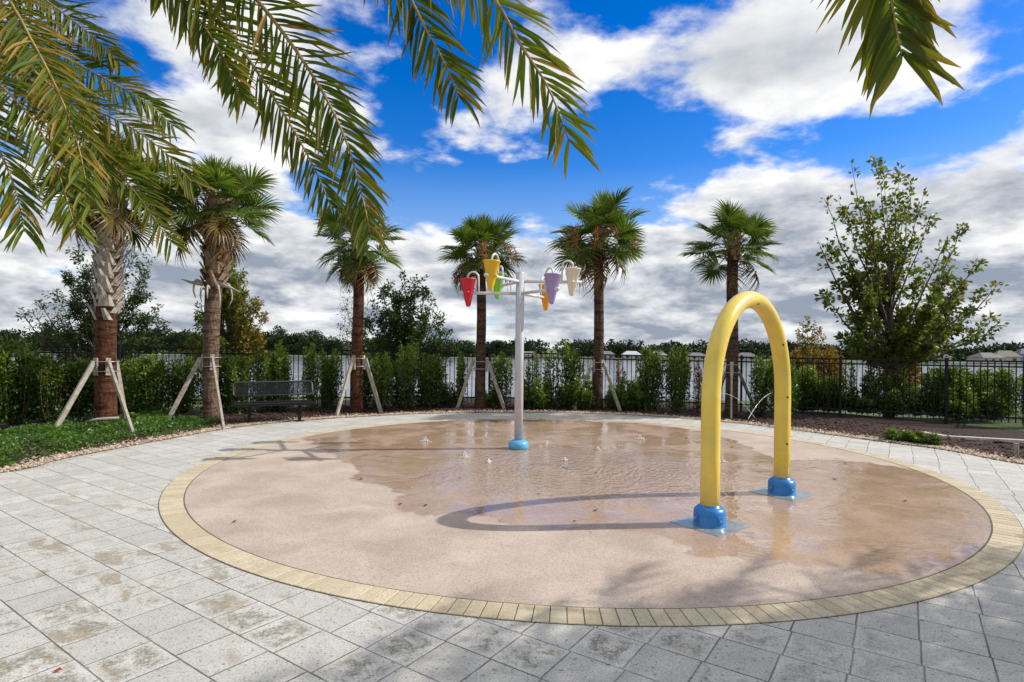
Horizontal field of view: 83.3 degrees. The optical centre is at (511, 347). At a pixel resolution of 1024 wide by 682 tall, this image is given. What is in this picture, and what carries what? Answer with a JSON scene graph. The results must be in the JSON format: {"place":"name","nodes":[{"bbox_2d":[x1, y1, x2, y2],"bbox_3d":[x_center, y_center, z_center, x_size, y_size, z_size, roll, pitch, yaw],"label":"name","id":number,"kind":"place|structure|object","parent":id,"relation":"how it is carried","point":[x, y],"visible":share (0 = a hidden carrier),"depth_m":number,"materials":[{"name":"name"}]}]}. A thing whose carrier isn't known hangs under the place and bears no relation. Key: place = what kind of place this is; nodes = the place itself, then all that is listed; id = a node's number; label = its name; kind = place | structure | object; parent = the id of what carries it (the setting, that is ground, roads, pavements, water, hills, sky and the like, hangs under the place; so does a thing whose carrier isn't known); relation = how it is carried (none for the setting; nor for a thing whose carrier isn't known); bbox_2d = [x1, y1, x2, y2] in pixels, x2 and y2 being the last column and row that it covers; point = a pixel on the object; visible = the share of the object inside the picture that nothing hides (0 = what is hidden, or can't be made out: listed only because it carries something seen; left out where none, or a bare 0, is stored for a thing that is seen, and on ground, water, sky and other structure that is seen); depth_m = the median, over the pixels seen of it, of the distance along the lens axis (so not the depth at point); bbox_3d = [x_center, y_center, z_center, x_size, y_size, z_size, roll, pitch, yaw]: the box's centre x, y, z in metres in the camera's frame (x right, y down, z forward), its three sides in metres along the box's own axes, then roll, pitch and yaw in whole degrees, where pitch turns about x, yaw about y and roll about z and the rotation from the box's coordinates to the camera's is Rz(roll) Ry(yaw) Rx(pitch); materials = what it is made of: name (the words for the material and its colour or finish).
{"place":"outdoors","nodes":[
{"label":"outdoors","id":0,"kind":"place"},
{"bbox_2d":[0,413,1023,681],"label":"paving","id":1,"kind":"structure","parent":0,"point":[106,575],"depth_m":3.21,"materials":[{"name":"grey stone"}]},
{"bbox_2d":[0,0,601,265],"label":"date palm","id":2,"kind":"object","parent":1,"relation":"on","point":[226,75],"visible":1,"depth_m":3.93,"materials":[{"name":"green plant"}]},
{"bbox_2d":[0,411,1021,472],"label":"gravel strip","id":3,"kind":"object","parent":1,"relation":"on","point":[476,412],"visible":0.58,"depth_m":10.52,"materials":[{"name":"gravel"}]},
{"bbox_2d":[232,380,315,422],"bbox_3d":[-4.788,1.092,11.628,1.537,0.817,0.546,1,0,-28],"label":"park bench","id":4,"kind":"object","parent":3,"relation":"on","point":[249,404],"visible":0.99,"depth_m":11.72,"materials":[{"name":"black metal"}]},
{"bbox_2d":[0,409,1023,471],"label":"pebbles","id":5,"kind":"object","parent":3,"relation":"on","point":[32,463],"visible":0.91,"depth_m":9.98,"materials":[{"name":"gravel"}]},
{"bbox_2d":[909,430,943,444],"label":"ground plant","id":6,"kind":"object","parent":3,"relation":"on","point":[934,439],"visible":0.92,"depth_m":9.55,"materials":[{"name":"green plant"}]},
{"bbox_2d":[185,419,990,607],"bbox_3d":[0.710,1.553,8.010,9.150,0.001,9.150,1,0,0],"label":"splash pad","id":7,"kind":"object","parent":1,"relation":"on","point":[497,529],"visible":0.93,"depth_m":5.34,"materials":[{"name":"concrete"}]},
{"bbox_2d":[458,253,581,450],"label":"water dumping buckets","id":8,"kind":"object","parent":7,"relation":"on","point":[549,289],"visible":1,"depth_m":8.80,"materials":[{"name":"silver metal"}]},
{"bbox_2d":[669,291,815,536],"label":"water arch","id":9,"kind":"structure","parent":7,"relation":"on","point":[709,516],"depth_m":5.20,"materials":[{"name":"yellow plastic"}]},
{"bbox_2d":[158,418,1023,625],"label":"border joint sand","id":10,"kind":"structure","parent":1,"relation":"on","point":[985,544],"depth_m":3.61,"materials":[{"name":"sand"}]},
{"bbox_2d":[159,417,1023,625],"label":"brick border","id":11,"kind":"object","parent":1,"relation":"on","point":[1000,550],"visible":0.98,"depth_m":3.73,"materials":[{"name":"beige brick"}]},
{"bbox_2d":[810,0,964,119],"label":"date palm","id":12,"kind":"object","parent":1,"relation":"on","point":[884,39],"visible":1,"depth_m":2.51,"materials":[{"name":"green plant"}]},
{"bbox_2d":[0,345,1023,472],"bbox_3d":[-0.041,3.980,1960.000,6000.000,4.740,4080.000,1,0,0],"label":"ground","id":13,"kind":"structure","parent":0,"point":[1012,424],"depth_m":13.96,"materials":[{"name":"soil"}]},
{"bbox_2d":[16,240,173,369],"bbox_3d":[-12.539,-0.964,17.469,4.710,5.178,2.210,1,0,0],"label":"feathery tree","id":14,"kind":"object","parent":13,"relation":"on","point":[71,337],"visible":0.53,"depth_m":17.20,"materials":[{"name":"green plant"}]},
{"bbox_2d":[164,332,191,352],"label":"shore tree","id":15,"kind":"object","parent":13,"relation":"on","point":[175,337],"visible":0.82,"depth_m":295.48,"materials":[{"name":"green plant"}]},
{"bbox_2d":[178,257,270,365],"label":"cypress tree","id":16,"kind":"object","parent":13,"relation":"on","point":[234,317],"visible":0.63,"depth_m":19.13,"materials":[{"name":"green plant"}]},
{"bbox_2d":[262,325,288,348],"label":"shore tree","id":17,"kind":"object","parent":13,"relation":"on","point":[276,331],"visible":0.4,"depth_m":311.51,"materials":[{"name":"green plant"}]},
{"bbox_2d":[293,329,327,353],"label":"shore tree","id":18,"kind":"object","parent":13,"relation":"on","point":[316,338],"visible":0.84,"depth_m":289.53,"materials":[{"name":"green plant"}]},
{"bbox_2d":[334,283,374,364],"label":"bare tree","id":19,"kind":"object","parent":13,"relation":"on","point":[346,342],"visible":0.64,"depth_m":19.41,"materials":[{"name":"green plant"}]},
{"bbox_2d":[363,270,462,375],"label":"round oak","id":20,"kind":"object","parent":13,"relation":"on","point":[402,329],"visible":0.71,"depth_m":17.91,"materials":[{"name":"green plant"}]},
{"bbox_2d":[455,340,475,355],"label":"shore tree","id":21,"kind":"object","parent":13,"relation":"on","point":[466,346],"visible":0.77,"depth_m":290.13,"materials":[{"name":"green plant"}]},
{"bbox_2d":[486,340,510,355],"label":"shore tree","id":22,"kind":"object","parent":13,"relation":"on","point":[499,343],"visible":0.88,"depth_m":299.98,"materials":[{"name":"green plant"}]},
{"bbox_2d":[0,327,1023,359],"bbox_3d":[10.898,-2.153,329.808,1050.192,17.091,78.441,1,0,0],"label":"wood","id":23,"kind":"object","parent":13,"relation":"on","point":[755,348],"visible":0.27,"depth_m":306.41,"materials":[{"name":"green plant"}]},
{"bbox_2d":[0,398,1023,467],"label":"mulch bed","id":24,"kind":"object","parent":13,"relation":"on","point":[990,432],"visible":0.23,"depth_m":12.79,"materials":[{"name":"brown wood"}]},
{"bbox_2d":[0,344,19,423],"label":"hedge shrub","id":25,"kind":"object","parent":24,"relation":"on","point":[3,378],"visible":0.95,"depth_m":10.56,"materials":[{"name":"green plant"}]},
{"bbox_2d":[0,335,43,425],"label":"hedge shrub","id":26,"kind":"object","parent":24,"relation":"on","point":[29,369],"visible":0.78,"depth_m":10.84,"materials":[{"name":"green plant"}]},
{"bbox_2d":[17,353,76,421],"bbox_3d":[-9.159,0.785,11.380,0.780,1.380,0.966,1,0,18],"label":"hedge shrub","id":27,"kind":"object","parent":24,"relation":"on","point":[52,395],"visible":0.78,"depth_m":11.32,"materials":[{"name":"green plant"}]},
{"bbox_2d":[60,357,94,418],"bbox_3d":[-8.914,0.828,11.906,0.918,1.296,0.741,1,0,-2],"label":"hedge shrub","id":28,"kind":"object","parent":24,"relation":"on","point":[83,401],"visible":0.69,"depth_m":11.78,"materials":[{"name":"green plant"}]},
{"bbox_2d":[0,0,217,265],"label":"date palm","id":29,"kind":"object","parent":24,"relation":"on","point":[18,55],"visible":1,"depth_m":5.71,"materials":[{"name":"green plant"}]},
{"bbox_2d":[30,127,193,424],"bbox_3d":[-7.564,-1.408,11.006,2.636,5.767,2.739,1,0,-32],"label":"cabbage palm","id":30,"kind":"object","parent":24,"relation":"on","point":[107,269],"visible":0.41,"depth_m":10.87,"materials":[{"name":"green plant"}]},
{"bbox_2d":[53,358,135,435],"bbox_3d":[-7.492,0.865,10.292,1.192,1.343,2.306,1,0,-36],"label":"tree brace","id":31,"kind":"object","parent":30,"relation":"attached to","point":[109,370],"visible":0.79,"depth_m":10.55,"materials":[{"name":"wood"}]},
{"bbox_2d":[0,410,226,465],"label":"ground cover","id":32,"kind":"object","parent":24,"relation":"on","point":[157,421],"visible":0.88,"depth_m":9.44,"materials":[{"name":"green plant"}]},
{"bbox_2d":[117,357,150,415],"bbox_3d":[-8.063,0.823,12.146,0.760,1.300,0.737,1,0,-14],"label":"hedge shrub","id":33,"kind":"object","parent":24,"relation":"on","point":[130,383],"visible":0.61,"depth_m":12.06,"materials":[{"name":"green plant"}]},
{"bbox_2d":[131,353,178,415],"bbox_3d":[-7.678,0.796,12.384,0.702,1.388,0.869,1,0,42],"label":"hedge shrub","id":34,"kind":"object","parent":24,"relation":"on","point":[160,371],"visible":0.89,"depth_m":12.33,"materials":[{"name":"green plant"}]},
{"bbox_2d":[167,356,199,413],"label":"hedge shrub","id":35,"kind":"object","parent":24,"relation":"on","point":[182,370],"visible":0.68,"depth_m":12.75,"materials":[{"name":"green plant"}]},
{"bbox_2d":[195,359,224,409],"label":"hedge shrub","id":36,"kind":"object","parent":24,"relation":"on","point":[200,388],"visible":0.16,"depth_m":13.26,"materials":[{"name":"green plant"}]},
{"bbox_2d":[155,154,285,419],"bbox_3d":[-6.105,-1.327,12.033,2.382,5.635,2.586,1,0,38],"label":"cabbage palm","id":37,"kind":"object","parent":24,"relation":"on","point":[214,226],"visible":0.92,"depth_m":11.86,"materials":[{"name":"green plant"}]},
{"bbox_2d":[167,354,224,429],"bbox_3d":[-6.487,0.837,11.735,1.020,1.417,3.287,1,0,-29],"label":"tree brace","id":38,"kind":"object","parent":37,"relation":"attached to","point":[212,357],"visible":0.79,"depth_m":11.69,"materials":[{"name":"wood"}]},
{"bbox_2d":[219,354,241,410],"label":"hedge shrub","id":39,"kind":"object","parent":24,"relation":"on","point":[224,361],"visible":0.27,"depth_m":13.48,"materials":[{"name":"green plant"}]},
{"bbox_2d":[224,354,253,413],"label":"hedge shrub","id":40,"kind":"object","parent":24,"relation":"on","point":[235,374],"visible":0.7,"depth_m":12.85,"materials":[{"name":"green plant"}]},
{"bbox_2d":[247,347,277,412],"bbox_3d":[-5.705,0.732,13.219,0.654,1.526,0.666,1,0,12],"label":"hedge shrub","id":41,"kind":"object","parent":24,"relation":"on","point":[258,370],"visible":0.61,"depth_m":13.17,"materials":[{"name":"green plant"}]},
{"bbox_2d":[270,339,293,411],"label":"hedge shrub","id":42,"kind":"object","parent":24,"relation":"on","point":[281,367],"visible":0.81,"depth_m":13.21,"materials":[{"name":"green plant"}]},
{"bbox_2d":[301,343,325,411],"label":"hedge shrub","id":43,"kind":"object","parent":24,"relation":"on","point":[309,371],"visible":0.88,"depth_m":13.51,"materials":[{"name":"green plant"}]},
{"bbox_2d":[321,348,343,409],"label":"hedge shrub","id":44,"kind":"object","parent":24,"relation":"on","point":[335,375],"visible":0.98,"depth_m":13.92,"materials":[{"name":"green plant"}]},
{"bbox_2d":[311,202,406,412],"bbox_3d":[-3.510,-0.984,13.473,2.232,5.003,2.303,1,0,0],"label":"cabbage palm","id":45,"kind":"object","parent":24,"relation":"on","point":[352,272],"visible":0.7,"depth_m":13.34,"materials":[{"name":"green plant"}]},
{"bbox_2d":[335,355,382,415],"bbox_3d":[-3.502,0.872,13.706,0.985,1.396,2.115,1,0,-6],"label":"tree brace","id":46,"kind":"object","parent":45,"relation":"attached to","point":[352,366],"visible":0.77,"depth_m":13.29,"materials":[{"name":"wood"}]},
{"bbox_2d":[362,353,372,406],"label":"hedge shrub","id":47,"kind":"object","parent":24,"relation":"on","point":[365,378],"visible":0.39,"depth_m":14.50,"materials":[{"name":"green plant"}]},
{"bbox_2d":[365,351,394,409],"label":"hedge shrub","id":48,"kind":"object","parent":24,"relation":"on","point":[379,367],"visible":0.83,"depth_m":14.00,"materials":[{"name":"green plant"}]},
{"bbox_2d":[383,360,402,406],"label":"hedge shrub","id":49,"kind":"object","parent":24,"relation":"on","point":[394,404],"visible":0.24,"depth_m":14.73,"materials":[{"name":"green plant"}]},
{"bbox_2d":[394,340,420,408],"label":"hedge shrub","id":50,"kind":"object","parent":24,"relation":"on","point":[405,378],"visible":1,"depth_m":14.28,"materials":[{"name":"green plant"}]},
{"bbox_2d":[414,352,431,406],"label":"hedge shrub","id":51,"kind":"object","parent":24,"relation":"on","point":[419,401],"visible":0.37,"depth_m":14.80,"materials":[{"name":"green plant"}]},
{"bbox_2d":[418,353,448,407],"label":"hedge shrub","id":52,"kind":"object","parent":24,"relation":"on","point":[433,384],"visible":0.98,"depth_m":14.51,"materials":[{"name":"green plant"}]},
{"bbox_2d":[435,381,457,406],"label":"hedge shrub","id":53,"kind":"object","parent":24,"relation":"on","point":[449,400],"visible":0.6,"depth_m":14.74,"materials":[{"name":"green plant"}]},
{"bbox_2d":[452,350,467,407],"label":"hedge shrub","id":54,"kind":"object","parent":24,"relation":"on","point":[460,368],"visible":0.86,"depth_m":14.73,"materials":[{"name":"green plant"}]},
{"bbox_2d":[437,213,527,408],"bbox_3d":[-0.801,-0.952,14.551,2.321,4.992,2.422,1,0,-31],"label":"cabbage palm","id":55,"kind":"object","parent":24,"relation":"on","point":[482,231],"visible":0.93,"depth_m":14.36,"materials":[{"name":"green plant"}]},
{"bbox_2d":[456,359,505,410],"bbox_3d":[-0.779,0.937,15.151,1.296,1.323,1.481,1,0,0],"label":"tree brace","id":56,"kind":"object","parent":55,"relation":"attached to","point":[472,364],"visible":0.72,"depth_m":14.54,"materials":[{"name":"wood"}]},
{"bbox_2d":[488,352,514,407],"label":"hedge shrub","id":57,"kind":"object","parent":24,"relation":"on","point":[501,370],"visible":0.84,"depth_m":14.67,"materials":[{"name":"green plant"}]},
{"bbox_2d":[523,350,540,403],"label":"hedge shrub","id":58,"kind":"object","parent":24,"relation":"on","point":[529,374],"visible":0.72,"depth_m":14.87,"materials":[{"name":"green plant"}]},
{"bbox_2d":[528,376,557,408],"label":"hedge shrub","id":59,"kind":"object","parent":24,"relation":"on","point":[542,398],"visible":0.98,"depth_m":14.52,"materials":[{"name":"green plant"}]},
{"bbox_2d":[541,341,563,406],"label":"hedge shrub","id":60,"kind":"object","parent":24,"relation":"on","point":[550,367],"visible":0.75,"depth_m":14.82,"materials":[{"name":"green plant"}]},
{"bbox_2d":[554,380,575,408],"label":"hedge shrub","id":61,"kind":"object","parent":24,"relation":"on","point":[566,396],"visible":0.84,"depth_m":14.80,"materials":[{"name":"green plant"}]},
{"bbox_2d":[559,339,584,407],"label":"hedge shrub","id":62,"kind":"object","parent":24,"relation":"on","point":[569,353],"visible":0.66,"depth_m":14.96,"materials":[{"name":"green plant"}]},
{"bbox_2d":[570,374,595,409],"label":"hedge shrub","id":63,"kind":"object","parent":24,"relation":"on","point":[585,399],"visible":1,"depth_m":14.43,"materials":[{"name":"green plant"}]},
{"bbox_2d":[545,184,650,408],"bbox_3d":[2.182,-1.265,14.850,2.790,5.678,3.083,1,0,0],"label":"cabbage palm","id":64,"kind":"object","parent":24,"relation":"on","point":[597,249],"visible":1,"depth_m":14.63,"materials":[{"name":"green plant"}]},
{"bbox_2d":[574,359,621,412],"bbox_3d":[2.129,0.965,15.196,1.192,1.328,2.079,1,0,0],"label":"tree brace","id":65,"kind":"object","parent":64,"relation":"attached to","point":[602,369],"visible":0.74,"depth_m":14.61,"materials":[{"name":"wood"}]},
{"bbox_2d":[603,385,615,408],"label":"hedge shrub","id":66,"kind":"object","parent":24,"relation":"on","point":[608,398],"visible":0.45,"depth_m":14.92,"materials":[{"name":"green plant"}]},
{"bbox_2d":[613,378,638,410],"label":"hedge shrub","id":67,"kind":"object","parent":24,"relation":"on","point":[624,403],"visible":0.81,"depth_m":14.42,"materials":[{"name":"green plant"}]},
{"bbox_2d":[625,375,650,410],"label":"hedge shrub","id":68,"kind":"object","parent":24,"relation":"on","point":[638,395],"visible":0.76,"depth_m":14.43,"materials":[{"name":"green plant"}]},
{"bbox_2d":[635,345,667,410],"bbox_3d":[3.502,0.763,14.495,0.821,1.690,0.663,1,0,-1],"label":"hedge shrub","id":69,"kind":"object","parent":24,"relation":"on","point":[650,363],"visible":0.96,"depth_m":14.41,"materials":[{"name":"green plant"}]},
{"bbox_2d":[664,344,692,411],"bbox_3d":[4.102,0.749,14.317,0.660,1.699,0.680,1,0,-41],"label":"hedge shrub","id":70,"kind":"object","parent":24,"relation":"on","point":[678,371],"visible":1,"depth_m":14.23,"materials":[{"name":"green plant"}]},
{"bbox_2d":[691,360,701,410],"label":"hedge shrub","id":71,"kind":"object","parent":24,"relation":"on","point":[698,375],"visible":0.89,"depth_m":14.56,"materials":[{"name":"green plant"}]},
{"bbox_2d":[676,198,783,415],"bbox_3d":[5.167,-0.890,13.640,2.403,4.992,2.417,1,0,35],"label":"cabbage palm","id":72,"kind":"object","parent":24,"relation":"on","point":[732,225],"visible":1,"depth_m":13.45,"materials":[{"name":"green plant"}]},
{"bbox_2d":[721,362,754,418],"bbox_3d":[5.139,0.993,14.053,1.108,1.335,2.076,1,0,38],"label":"tree brace","id":73,"kind":"object","parent":72,"relation":"attached to","point":[731,372],"visible":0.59,"depth_m":13.50,"materials":[{"name":"wood"}]},
{"bbox_2d":[746,354,772,416],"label":"hedge shrub","id":74,"kind":"object","parent":24,"relation":"on","point":[759,381],"visible":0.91,"depth_m":13.48,"materials":[{"name":"green plant"}]},
{"bbox_2d":[765,356,801,417],"bbox_3d":[6.206,0.879,13.198,0.767,1.476,0.746,1,0,16],"label":"hedge shrub","id":75,"kind":"object","parent":24,"relation":"on","point":[770,381],"visible":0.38,"depth_m":13.15,"materials":[{"name":"green plant"}]},
{"bbox_2d":[793,374,817,411],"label":"hedge shrub","id":76,"kind":"object","parent":24,"relation":"on","point":[800,402],"visible":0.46,"depth_m":14.72,"materials":[{"name":"green plant"}]},
{"bbox_2d":[796,365,820,406],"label":"hedge shrub","id":77,"kind":"object","parent":24,"relation":"on","point":[812,371],"visible":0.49,"depth_m":14.83,"materials":[{"name":"green plant"}]},
{"bbox_2d":[815,374,838,411],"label":"hedge shrub","id":78,"kind":"object","parent":24,"relation":"on","point":[827,398],"visible":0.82,"depth_m":14.62,"materials":[{"name":"green plant"}]},
{"bbox_2d":[837,361,859,412],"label":"hedge shrub","id":79,"kind":"object","parent":24,"relation":"on","point":[848,378],"visible":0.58,"depth_m":14.61,"materials":[{"name":"green plant"}]},
{"bbox_2d":[844,385,877,413],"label":"hedge shrub","id":80,"kind":"object","parent":24,"relation":"on","point":[859,402],"visible":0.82,"depth_m":14.34,"materials":[{"name":"green plant"}]},
{"bbox_2d":[869,373,899,412],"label":"hedge shrub","id":81,"kind":"object","parent":24,"relation":"on","point":[883,381],"visible":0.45,"depth_m":14.21,"materials":[{"name":"green plant"}]},
{"bbox_2d":[869,387,907,415],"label":"hedge shrub","id":82,"kind":"object","parent":24,"relation":"on","point":[888,403],"visible":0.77,"depth_m":13.86,"materials":[{"name":"green plant"}]},
{"bbox_2d":[882,428,916,442],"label":"ground plant","id":83,"kind":"object","parent":24,"relation":"on","point":[892,434],"visible":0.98,"depth_m":9.88,"materials":[{"name":"green plant"}]},
{"bbox_2d":[948,435,1023,443],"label":"concrete edging","id":84,"kind":"object","parent":24,"relation":"on","point":[1005,440],"visible":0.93,"depth_m":10.04,"materials":[{"name":"concrete"}]},
{"bbox_2d":[11,345,1023,423],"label":"metal fence","id":85,"kind":"object","parent":13,"relation":"on","point":[741,361],"visible":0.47,"depth_m":13.47,"materials":[{"name":"black metal"}]},
{"bbox_2d":[794,315,827,372],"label":"thin tree","id":86,"kind":"object","parent":13,"relation":"on","point":[808,349],"visible":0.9,"depth_m":40.25,"materials":[{"name":"green plant"}]},
{"bbox_2d":[806,345,847,390],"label":"orange bush","id":87,"kind":"object","parent":13,"relation":"on","point":[827,354],"visible":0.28,"depth_m":42.35,"materials":[{"name":"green plant"}]},
{"bbox_2d":[858,365,883,413],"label":"hedge shrub","id":88,"kind":"object","parent":13,"relation":"on","point":[865,382],"visible":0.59,"depth_m":14.36,"materials":[{"name":"green plant"}]},
{"bbox_2d":[892,366,910,414],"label":"hedge shrub","id":89,"kind":"object","parent":13,"relation":"on","point":[900,380],"visible":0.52,"depth_m":13.98,"materials":[{"name":"green plant"}]},
{"bbox_2d":[882,363,925,395],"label":"orange bush","id":90,"kind":"object","parent":13,"relation":"on","point":[912,375],"visible":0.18,"depth_m":43.22,"materials":[{"name":"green plant"}]},
{"bbox_2d":[814,154,1008,417],"bbox_3d":[9.996,-1.563,14.222,5.671,6.648,2.349,1,0,0],"label":"sparse tree","id":91,"kind":"object","parent":13,"relation":"on","point":[901,336],"visible":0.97,"depth_m":14.06,"materials":[{"name":"green plant"}]},
{"bbox_2d":[899,382,934,417],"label":"hedge shrub","id":92,"kind":"object","parent":13,"relation":"on","point":[918,401],"visible":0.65,"depth_m":13.82,"materials":[{"name":"green plant"}]},
{"bbox_2d":[920,366,944,416],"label":"hedge shrub","id":93,"kind":"object","parent":13,"relation":"on","point":[936,386],"visible":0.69,"depth_m":13.74,"materials":[{"name":"green plant"}]},
{"bbox_2d":[941,367,971,403],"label":"hedge shrub","id":94,"kind":"object","parent":13,"relation":"on","point":[963,380],"visible":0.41,"depth_m":13.50,"materials":[{"name":"green plant"}]},
{"bbox_2d":[938,386,984,419],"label":"hedge shrub","id":95,"kind":"object","parent":13,"relation":"on","point":[963,405],"visible":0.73,"depth_m":13.10,"materials":[{"name":"green plant"}]},
{"bbox_2d":[961,367,991,414],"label":"hedge shrub","id":96,"kind":"object","parent":13,"relation":"on","point":[977,384],"visible":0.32,"depth_m":13.55,"materials":[{"name":"green plant"}]},
{"bbox_2d":[968,353,1005,362],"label":"lake house","id":97,"kind":"structure","parent":13,"relation":"on","point":[985,356],"depth_m":261.51,"materials":[{"name":"grey"}]},
{"bbox_2d":[974,388,1013,419],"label":"hedge shrub","id":98,"kind":"object","parent":13,"relation":"on","point":[991,406],"visible":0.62,"depth_m":13.21,"materials":[{"name":"green plant"}]},
{"bbox_2d":[985,367,1021,416],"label":"hedge shrub","id":99,"kind":"object","parent":13,"relation":"on","point":[1005,386],"visible":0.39,"depth_m":13.80,"materials":[{"name":"green plant"}]},
{"bbox_2d":[994,351,1022,362],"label":"lake house","id":100,"kind":"structure","parent":13,"relation":"on","point":[1011,356],"depth_m":267.46,"materials":[{"name":"beige"}]},
{"bbox_2d":[0,0,1023,349],"label":"sky","id":101,"kind":"structure","parent":0,"point":[694,105],"materials":[{"name":"blue"}]},
{"bbox_2d":[11,354,1022,402],"bbox_3d":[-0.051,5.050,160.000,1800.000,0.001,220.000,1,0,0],"label":"lake","id":102,"kind":"structure","parent":0,"point":[471,380],"depth_m":125.08,"materials":[{"name":"liquid"}]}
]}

